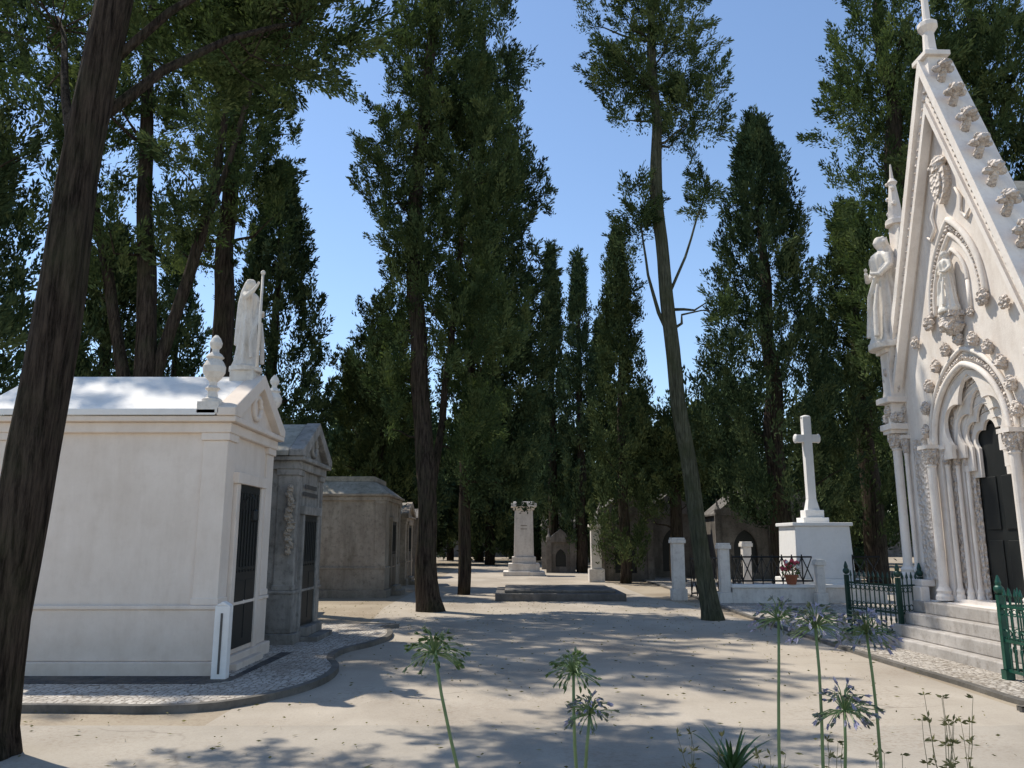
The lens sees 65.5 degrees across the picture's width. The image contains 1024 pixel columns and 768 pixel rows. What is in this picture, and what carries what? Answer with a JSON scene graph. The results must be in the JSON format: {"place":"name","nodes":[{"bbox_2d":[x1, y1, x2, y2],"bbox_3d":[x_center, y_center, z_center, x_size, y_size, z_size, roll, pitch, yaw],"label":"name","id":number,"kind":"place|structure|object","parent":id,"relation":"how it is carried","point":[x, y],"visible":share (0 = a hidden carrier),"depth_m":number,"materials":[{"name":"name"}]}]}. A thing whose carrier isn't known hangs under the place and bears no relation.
{"place":"outdoors","nodes":[
{"label":"outdoors","id":0,"kind":"place"},
{"bbox_2d":[22,624,386,703],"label":"pavement","id":1,"kind":"structure","parent":0,"point":[302,662],"depth_m":8.63,"materials":[{"name":"stone"}]},
{"bbox_2d":[24,652,291,683],"bbox_3d":[-5.525,3.495,9.872,4.950,0.001,2.480,0,-11,0],"label":"pavement band","id":2,"kind":"object","parent":1,"relation":"on","point":[116,679],"visible":0.83,"depth_m":8.91,"materials":[{"name":"grey stone"}]},
{"bbox_2d":[210,601,232,678],"bbox_3d":[-3.300,2.911,9.065,0.170,0.847,0.128,0,-11,0],"label":"stone post","id":3,"kind":"object","parent":2,"relation":"on","point":[221,649],"visible":1,"depth_m":9.02,"materials":[{"name":"white stone"}]},
{"bbox_2d":[0,725,1023,767],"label":"road","id":4,"kind":"structure","parent":0,"point":[393,746],"depth_m":6.26,"materials":[{"name":"sand"},{"name":"beige concrete"}]},
{"bbox_2d":[402,625,470,767],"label":"agapanthus","id":5,"kind":"object","parent":4,"relation":"on","point":[433,649],"visible":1,"depth_m":2.96,"materials":[{"name":"green plant"}]},
{"bbox_2d":[544,647,619,767],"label":"agapanthus","id":6,"kind":"object","parent":4,"relation":"on","point":[573,668],"visible":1,"depth_m":2.99,"materials":[{"name":"green plant"}]},
{"bbox_2d":[676,727,723,767],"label":"weed","id":7,"kind":"object","parent":4,"relation":"on","point":[693,764],"visible":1,"depth_m":3.91,"materials":[{"name":"green plant"}]},
{"bbox_2d":[691,723,773,767],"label":"agapanthus","id":8,"kind":"object","parent":4,"relation":"on","point":[736,759],"visible":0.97,"depth_m":5.32,"materials":[{"name":"green plant"}]},
{"bbox_2d":[751,746,787,767],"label":"weed","id":9,"kind":"object","parent":4,"relation":"on","point":[768,751],"visible":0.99,"depth_m":3.92,"materials":[{"name":"green plant"}]},
{"bbox_2d":[748,595,805,767],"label":"agapanthus","id":10,"kind":"object","parent":4,"relation":"on","point":[778,609],"visible":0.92,"depth_m":3.21,"materials":[{"name":"green plant"}]},
{"bbox_2d":[783,601,884,767],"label":"agapanthus","id":11,"kind":"object","parent":4,"relation":"on","point":[846,706],"visible":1,"depth_m":3.04,"materials":[{"name":"green plant"}]},
{"bbox_2d":[824,734,847,767],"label":"weed","id":12,"kind":"object","parent":4,"relation":"on","point":[830,740],"visible":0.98,"depth_m":4.01,"materials":[{"name":"green plant"}]},
{"bbox_2d":[833,607,903,767],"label":"agapanthus","id":13,"kind":"object","parent":4,"relation":"on","point":[864,625],"visible":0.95,"depth_m":3.14,"materials":[{"name":"green plant"}]},
{"bbox_2d":[867,748,909,767],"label":"weed","id":14,"kind":"object","parent":4,"relation":"on","point":[888,752],"visible":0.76,"depth_m":3.70,"materials":[{"name":"green plant"}]},
{"bbox_2d":[917,714,960,767],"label":"weed","id":15,"kind":"object","parent":4,"relation":"on","point":[951,763],"visible":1,"depth_m":3.77,"materials":[{"name":"green plant"}]},
{"bbox_2d":[918,692,980,767],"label":"weed","id":16,"kind":"object","parent":4,"relation":"on","point":[945,718],"visible":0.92,"depth_m":3.85,"materials":[{"name":"green plant"}]},
{"bbox_2d":[927,717,974,767],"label":"weed","id":17,"kind":"object","parent":4,"relation":"on","point":[951,723],"visible":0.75,"depth_m":4.06,"materials":[{"name":"green plant"}]},
{"bbox_2d":[0,0,1023,504],"label":"sky","id":18,"kind":"structure","parent":0,"point":[776,46],"materials":[{"name":"blue"}]},
{"bbox_2d":[20,557,1016,725],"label":"ground","id":19,"kind":"structure","parent":0,"point":[343,608],"depth_m":16.81,"materials":[{"name":"soil"}]},
{"bbox_2d":[0,127,43,415],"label":"cypress tree","id":20,"kind":"object","parent":19,"relation":"on","point":[18,272],"visible":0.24,"depth_m":29.81,"materials":[{"name":"green plant"}]},
{"bbox_2d":[0,0,82,393],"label":"cypress tree","id":21,"kind":"object","parent":19,"relation":"on","point":[33,148],"visible":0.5,"depth_m":17.89,"materials":[{"name":"green plant"}]},
{"bbox_2d":[74,217,176,376],"bbox_3d":[-12.421,0.399,24.340,4.909,11.824,5.332,7,-13,-33],"label":"cypress tree","id":22,"kind":"object","parent":19,"relation":"on","point":[95,324],"visible":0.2,"depth_m":24.12,"materials":[{"name":"green plant"}]},
{"bbox_2d":[0,270,284,675],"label":"mausoleum","id":23,"kind":"structure","parent":19,"relation":"on","point":[156,549],"depth_m":9.65,"materials":[{"name":"white stone"}]},
{"bbox_2d":[231,484,259,649],"bbox_3d":[-3.467,2.338,10.308,0.065,2.020,0.850,0,-11,0],"label":"door","id":24,"kind":"structure","parent":23,"relation":"in","point":[247,529],"depth_m":10.29,"materials":[{"name":"paint"}]},
{"bbox_2d":[0,0,330,376],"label":"cypress tree","id":25,"kind":"object","parent":19,"relation":"on","point":[150,358],"visible":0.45,"depth_m":16.75,"materials":[{"name":"green plant"}]},
{"bbox_2d":[130,239,212,376],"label":"cypress tree","id":26,"kind":"object","parent":19,"relation":"on","point":[188,366],"visible":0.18,"depth_m":35.79,"materials":[{"name":"green plant"}]},
{"bbox_2d":[0,0,402,761],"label":"cypress tree","id":27,"kind":"object","parent":19,"relation":"on","point":[116,32],"visible":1,"depth_m":7.12,"materials":[{"name":"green plant"}]},
{"bbox_2d":[21,623,398,713],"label":"kerb","id":28,"kind":"structure","parent":19,"relation":"on","point":[331,673],"depth_m":7.61,"materials":[{"name":"stone"}]},
{"bbox_2d":[134,17,306,376],"bbox_3d":[-7.593,-4.777,21.523,4.437,20.922,4.417,-8,-14,36],"label":"cypress tree","id":29,"kind":"object","parent":19,"relation":"on","point":[270,180],"visible":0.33,"depth_m":20.95,"materials":[{"name":"green plant"}]},
{"bbox_2d":[212,156,344,452],"bbox_3d":[-8.347,-0.731,27.791,5.124,15.381,5.379,0,-11,0],"label":"cypress tree","id":30,"kind":"object","parent":19,"relation":"on","point":[287,271],"visible":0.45,"depth_m":27.46,"materials":[{"name":"green plant"}]},
{"bbox_2d":[264,423,331,644],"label":"mausoleum","id":31,"kind":"structure","parent":19,"relation":"on","point":[302,464],"depth_m":12.41,"materials":[{"name":"grey stone"}]},
{"bbox_2d":[300,515,316,625],"bbox_3d":[-3.337,3.013,12.968,0.065,1.720,0.850,0,-11,0],"label":"door","id":32,"kind":"structure","parent":31,"relation":"in","point":[310,521],"depth_m":12.97,"materials":[{"name":"paint"}]},
{"bbox_2d":[279,401,334,473],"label":"cypress tree","id":33,"kind":"object","parent":19,"relation":"on","point":[294,423],"depth_m":39.90,"materials":[{"name":"green plant"}]},
{"bbox_2d":[324,366,369,473],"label":"cypress tree","id":34,"kind":"object","parent":19,"relation":"on","point":[337,429],"visible":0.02,"depth_m":49.05,"materials":[{"name":"green plant"}]},
{"bbox_2d":[319,476,404,597],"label":"mausoleum","id":35,"kind":"structure","parent":19,"relation":"on","point":[360,541],"depth_m":22.83,"materials":[{"name":"grey stone"}]},
{"bbox_2d":[391,522,395,584],"bbox_3d":[-3.617,5.133,24.164,0.065,1.870,0.840,0,-11,0],"label":"door","id":36,"kind":"structure","parent":35,"relation":"in","point":[394,523],"depth_m":24.18,"materials":[{"name":"paint"}]},
{"bbox_2d":[316,285,431,507],"bbox_3d":[-5.115,1.709,29.096,4.427,11.071,4.310,0,-11,0],"label":"cypress tree","id":37,"kind":"object","parent":19,"relation":"on","point":[371,455],"visible":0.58,"depth_m":28.58,"materials":[{"name":"green plant"}]},
{"bbox_2d":[339,385,458,530],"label":"cypress tree","id":38,"kind":"object","parent":19,"relation":"on","point":[440,489],"visible":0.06,"depth_m":45.42,"materials":[{"name":"green plant"}]},
{"bbox_2d":[399,502,415,585],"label":"mausoleum","id":39,"kind":"structure","parent":19,"relation":"on","point":[408,517],"depth_m":29.14,"materials":[{"name":"grey stone"}]},
{"bbox_2d":[408,525,410,575],"bbox_3d":[-3.867,6.250,29.855,0.065,1.870,0.840,0,-11,0],"label":"door","id":40,"kind":"structure","parent":39,"relation":"in","point":[409,552],"depth_m":29.86,"materials":[{"name":"paint"}]},
{"bbox_2d":[412,509,417,577],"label":"mausoleum","id":41,"kind":"structure","parent":19,"relation":"on","point":[414,534],"depth_m":34.80,"materials":[{"name":"stone"}]},
{"bbox_2d":[406,403,458,554],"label":"cypress tree","id":42,"kind":"object","parent":19,"relation":"on","point":[439,545],"visible":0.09,"depth_m":54.19,"materials":[{"name":"green plant"}]},
{"bbox_2d":[345,0,538,612],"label":"cypress tree","id":43,"kind":"object","parent":19,"relation":"on","point":[429,90],"visible":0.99,"depth_m":19.70,"materials":[{"name":"green plant"}]},
{"bbox_2d":[437,473,457,559],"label":"cypress tree","id":44,"kind":"object","parent":19,"relation":"on","point":[449,550],"visible":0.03,"depth_m":64.22,"materials":[{"name":"green plant"}]},
{"bbox_2d":[445,451,485,561],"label":"cypress tree","id":45,"kind":"object","parent":19,"relation":"on","point":[478,556],"visible":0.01,"depth_m":60.23,"materials":[{"name":"green plant"}]},
{"bbox_2d":[18,600,1016,767],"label":"leaf litter","id":46,"kind":"object","parent":19,"relation":"on","point":[212,748],"visible":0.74,"depth_m":8.75,"materials":[{"name":"brown plant"}]},
{"bbox_2d":[515,382,563,560],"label":"cypress tree","id":47,"kind":"object","parent":19,"relation":"on","point":[537,556],"visible":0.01,"depth_m":65.07,"materials":[{"name":"green plant"}]},
{"bbox_2d":[557,445,596,561],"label":"cypress tree","id":48,"kind":"object","parent":19,"relation":"on","point":[574,512],"visible":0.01,"depth_m":58.52,"materials":[{"name":"green plant"}]},
{"bbox_2d":[576,316,627,538],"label":"cypress tree","id":49,"kind":"object","parent":19,"relation":"on","point":[594,339],"visible":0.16,"depth_m":43.24,"materials":[{"name":"green plant"}]},
{"bbox_2d":[581,222,660,583],"bbox_3d":[4.279,0.323,31.453,2.959,14.709,3.389,-5,-12,22],"label":"cypress tree","id":50,"kind":"object","parent":19,"relation":"on","point":[620,309],"visible":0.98,"depth_m":31.00,"materials":[{"name":"green plant"}]},
{"bbox_2d":[596,495,654,580],"bbox_3d":[4.600,6.066,33.492,2.280,4.190,2.533,0,-11,0],"label":"tomb","id":51,"kind":"object","parent":19,"relation":"on","point":[638,574],"visible":0.2,"depth_m":32.17,"materials":[{"name":"stone"}]},
{"bbox_2d":[615,534,636,572],"bbox_3d":[4.600,6.770,32.377,0.880,1.780,0.050,0,-11,0],"label":"door","id":52,"kind":"structure","parent":51,"relation":"in","point":[634,569],"depth_m":32.24,"materials":[{"name":"paint"}]},
{"bbox_2d":[594,394,660,506],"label":"cypress tree","id":53,"kind":"object","parent":19,"relation":"on","point":[634,497],"visible":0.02,"depth_m":47.38,"materials":[{"name":"green plant"}]},
{"bbox_2d":[571,0,742,620],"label":"cypress tree","id":54,"kind":"object","parent":19,"relation":"on","point":[650,87],"visible":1,"depth_m":18.03,"materials":[{"name":"green plant"}]},
{"bbox_2d":[628,395,725,581],"bbox_3d":[6.368,4.098,31.463,3.846,7.322,4.427,0,-11,0],"label":"cypress tree","id":55,"kind":"object","parent":19,"relation":"on","point":[665,451],"visible":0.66,"depth_m":30.83,"materials":[{"name":"green plant"}]},
{"bbox_2d":[663,389,722,510],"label":"cypress tree","id":56,"kind":"object","parent":19,"relation":"on","point":[668,398],"depth_m":54.06,"materials":[{"name":"green plant"}]},
{"bbox_2d":[652,352,804,511],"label":"cypress tree","id":57,"kind":"object","parent":19,"relation":"on","point":[709,502],"visible":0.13,"depth_m":41.20,"materials":[{"name":"green plant"}]},
{"bbox_2d":[687,105,873,583],"bbox_3d":[9.463,-1.814,29.138,6.231,18.020,5.931,6,-13,-30],"label":"cypress tree","id":58,"kind":"object","parent":19,"relation":"on","point":[755,149],"visible":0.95,"depth_m":28.02,"materials":[{"name":"green plant"}]},
{"bbox_2d":[785,416,841,486],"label":"cypress tree","id":59,"kind":"object","parent":19,"relation":"on","point":[795,468],"visible":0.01,"depth_m":51.60,"materials":[{"name":"green plant"}]},
{"bbox_2d":[641,580,1023,712],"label":"kerb","id":60,"kind":"structure","parent":19,"relation":"on","point":[1018,701],"depth_m":9.85,"materials":[{"name":"stone"}]},
{"bbox_2d":[783,193,912,583],"bbox_3d":[13.335,-0.152,30.837,5.846,15.392,6.253,0,-11,0],"label":"cypress tree","id":61,"kind":"object","parent":19,"relation":"on","point":[873,496],"visible":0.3,"depth_m":29.46,"materials":[{"name":"green plant"}]},
{"bbox_2d":[786,349,910,571],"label":"cypress tree","id":62,"kind":"object","parent":19,"relation":"on","point":[857,552],"visible":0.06,"depth_m":40.46,"materials":[{"name":"green plant"}]},
{"bbox_2d":[880,451,911,560],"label":"cypress tree","id":63,"kind":"object","parent":19,"relation":"on","point":[895,543],"depth_m":54.98,"materials":[{"name":"green plant"}]},
{"bbox_2d":[796,0,1023,460],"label":"cypress tree","id":64,"kind":"object","parent":19,"relation":"on","point":[897,80],"visible":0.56,"depth_m":20.56,"materials":[{"name":"green plant"}]},
{"bbox_2d":[863,0,1023,180],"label":"cypress tree","id":65,"kind":"object","parent":19,"relation":"on","point":[1015,151],"visible":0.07,"depth_m":21.72,"materials":[{"name":"green plant"}]},
{"bbox_2d":[495,585,626,600],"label":"grave slab","id":66,"kind":"structure","parent":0,"point":[556,593],"depth_m":21.34,"materials":[{"name":"stone"}]},
{"bbox_2d":[204,562,1023,725],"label":"path","id":67,"kind":"structure","parent":0,"point":[375,701],"depth_m":9.58,"materials":[{"name":"sand"},{"name":"beige concrete"}]},
{"bbox_2d":[437,367,538,564],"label":"cypress tree","id":68,"kind":"object","parent":67,"relation":"on","point":[493,534],"visible":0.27,"depth_m":51.95,"materials":[{"name":"green plant"}]},
{"bbox_2d":[425,0,581,594],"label":"cypress tree","id":69,"kind":"object","parent":67,"relation":"on","point":[518,458],"visible":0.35,"depth_m":24.77,"materials":[{"name":"green plant"}]},
{"bbox_2d":[496,433,548,559],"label":"cypress tree","id":70,"kind":"object","parent":67,"relation":"on","point":[537,536],"visible":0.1,"depth_m":55.97,"materials":[{"name":"green plant"}]},
{"bbox_2d":[503,501,544,575],"bbox_3d":[0.550,7.228,37.306,1.900,3.380,1.900,0,-11,0],"label":"monument","id":71,"kind":"object","parent":67,"relation":"on","point":[523,563],"visible":0.86,"depth_m":36.78,"materials":[{"name":"stone"}]},
{"bbox_2d":[527,238,576,545],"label":"cypress tree","id":72,"kind":"object","parent":67,"relation":"on","point":[553,493],"visible":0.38,"depth_m":41.78,"materials":[{"name":"green plant"}]},
{"bbox_2d":[540,513,576,568],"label":"tomb","id":73,"kind":"object","parent":67,"relation":"on","point":[544,554],"visible":0.21,"depth_m":44.84,"materials":[{"name":"grey stone"}]},
{"bbox_2d":[546,528,575,572],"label":"tomb","id":74,"kind":"object","parent":67,"relation":"on","point":[559,559],"visible":0.81,"depth_m":40.01,"materials":[{"name":"stone"}]},
{"bbox_2d":[556,549,565,566],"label":"door","id":75,"kind":"structure","parent":74,"relation":"in","point":[560,555],"depth_m":40.10,"materials":[{"name":"paint"}]},
{"bbox_2d":[555,246,606,572],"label":"cypress tree","id":76,"kind":"object","parent":67,"relation":"on","point":[577,442],"visible":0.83,"depth_m":41.15,"materials":[{"name":"green plant"}]},
{"bbox_2d":[588,518,604,581],"bbox_3d":[3.300,6.445,31.346,0.600,2.620,0.600,0,-11,0],"label":"pillar monument","id":77,"kind":"object","parent":67,"relation":"on","point":[596,572],"visible":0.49,"depth_m":31.06,"materials":[{"name":"stone"}]},
{"bbox_2d":[436,533,913,556],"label":"boundary wall","id":78,"kind":"structure","parent":0,"point":[897,550],"depth_m":77.98,"materials":[{"name":"stone"}]},
{"bbox_2d":[765,489,805,521],"bbox_3d":[12.500,6.755,36.414,2.680,3.964,2.533,0,-11,0],"label":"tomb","id":79,"kind":"object","parent":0,"point":[802,506],"visible":0.02,"depth_m":35.44,"materials":[{"name":"stone"}]},
{"bbox_2d":[647,578,1023,697],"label":"pavement","id":80,"kind":"structure","parent":0,"point":[988,679],"depth_m":11.47,"materials":[{"name":"stone"}]},
{"bbox_2d":[651,494,695,577],"bbox_3d":[6.900,6.402,35.464,2.280,4.290,2.533,0,-11,0],"label":"tomb","id":81,"kind":"object","parent":80,"relation":"on","point":[662,550],"visible":0.16,"depth_m":34.26,"materials":[{"name":"stone"}]},
{"bbox_2d":[662,530,669,570],"bbox_3d":[6.900,7.116,34.348,0.880,1.860,0.050,0,-11,0],"label":"door","id":82,"kind":"structure","parent":81,"relation":"in","point":[666,546],"depth_m":34.29,"materials":[{"name":"paint"}]},
{"bbox_2d":[668,538,687,600],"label":"gate pillar","id":83,"kind":"structure","parent":80,"relation":"on","point":[678,591],"depth_m":21.69,"materials":[{"name":"stone"}]},
{"bbox_2d":[715,543,732,602],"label":"gate pillar","id":84,"kind":"structure","parent":80,"relation":"on","point":[725,594],"depth_m":20.34,"materials":[{"name":"stone"}]},
{"bbox_2d":[704,485,771,578],"bbox_3d":[9.600,6.122,33.991,2.480,4.274,2.533,0,-11,0],"label":"tomb","id":85,"kind":"object","parent":80,"relation":"on","point":[722,526],"visible":0.48,"depth_m":32.86,"materials":[{"name":"stone"}]},
{"bbox_2d":[734,530,757,572],"bbox_3d":[9.600,6.866,32.868,0.968,1.780,0.050,0,-11,0],"label":"door","id":86,"kind":"structure","parent":85,"relation":"in","point":[743,536],"depth_m":32.87,"materials":[{"name":"paint"}]},
{"bbox_2d":[739,542,752,583],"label":"gate pillar","id":87,"kind":"structure","parent":80,"relation":"on","point":[745,547],"depth_m":23.34,"materials":[{"name":"stone"}]},
{"bbox_2d":[690,556,741,595],"bbox_3d":[5.850,5.418,22.579,2.512,1.060,0.048,9,-14,-39],"label":"iron railing","id":88,"kind":"object","parent":87,"relation":"attached to","point":[712,562],"visible":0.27,"depth_m":22.49,"materials":[{"name":"black metal"}]},
{"bbox_2d":[731,584,887,602],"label":"wall","id":89,"kind":"structure","parent":80,"relation":"on","point":[763,593],"depth_m":20.15,"materials":[{"name":"stone"}]},
{"bbox_2d":[731,555,813,583],"bbox_3d":[6.675,4.750,20.418,2.078,0.740,0.048,0,-11,0],"label":"iron railing","id":90,"kind":"object","parent":89,"relation":"on","point":[771,557],"visible":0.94,"depth_m":20.41,"materials":[{"name":"black metal"}]},
{"bbox_2d":[780,559,800,584],"bbox_3d":[7.105,4.777,20.281,0.503,0.633,0.560,0,-11,0],"label":"flower pot","id":91,"kind":"object","parent":89,"relation":"on","point":[791,579],"visible":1,"depth_m":20.19,"materials":[{"name":"ceramic"}]},
{"bbox_2d":[852,555,881,582],"bbox_3d":[9.100,4.750,20.418,0.727,0.740,0.048,0,-11,0],"label":"iron railing","id":92,"kind":"object","parent":89,"relation":"on","point":[865,557],"visible":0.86,"depth_m":20.42,"materials":[{"name":"black metal"}]},
{"bbox_2d":[775,415,861,583],"bbox_3d":[8.150,3.328,21.665,1.720,5.010,1.600,0,-11,0],"label":"cross monument","id":93,"kind":"object","parent":80,"relation":"on","point":[813,532],"visible":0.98,"depth_m":20.89,"materials":[{"name":"white stone"}]},
{"bbox_2d":[811,559,828,603],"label":"gate pillar","id":94,"kind":"structure","parent":80,"relation":"on","point":[821,595],"depth_m":19.96,"materials":[{"name":"stone"}]},
{"bbox_2d":[843,561,904,634],"bbox_3d":[5.830,3.503,12.866,0.106,1.220,1.345,3,-11,-14],"label":"iron fence","id":95,"kind":"object","parent":80,"relation":"on","point":[847,584],"visible":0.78,"depth_m":12.87,"materials":[{"name":"green metal"}]},
{"bbox_2d":[893,563,922,623],"bbox_3d":[6.215,3.411,12.400,0.641,1.220,0.106,6,-13,-27],"label":"iron fence","id":96,"kind":"object","parent":80,"relation":"on","point":[919,572],"visible":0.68,"depth_m":12.37,"materials":[{"name":"green metal"}]},
{"bbox_2d":[864,0,1023,679],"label":"gothic chapel","id":97,"kind":"structure","parent":80,"relation":"on","point":[945,315],"depth_m":11.83,"materials":[{"name":"stone"}]},
{"bbox_2d":[978,423,1023,603],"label":"door","id":98,"kind":"structure","parent":97,"relation":"in","point":[1004,550],"depth_m":11.27,"materials":[{"name":"paint"}]},
{"bbox_2d":[993,575,1023,679],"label":"iron fence","id":99,"kind":"object","parent":80,"relation":"on","point":[1008,640],"visible":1,"depth_m":9.03,"materials":[{"name":"green metal"}]}
]}

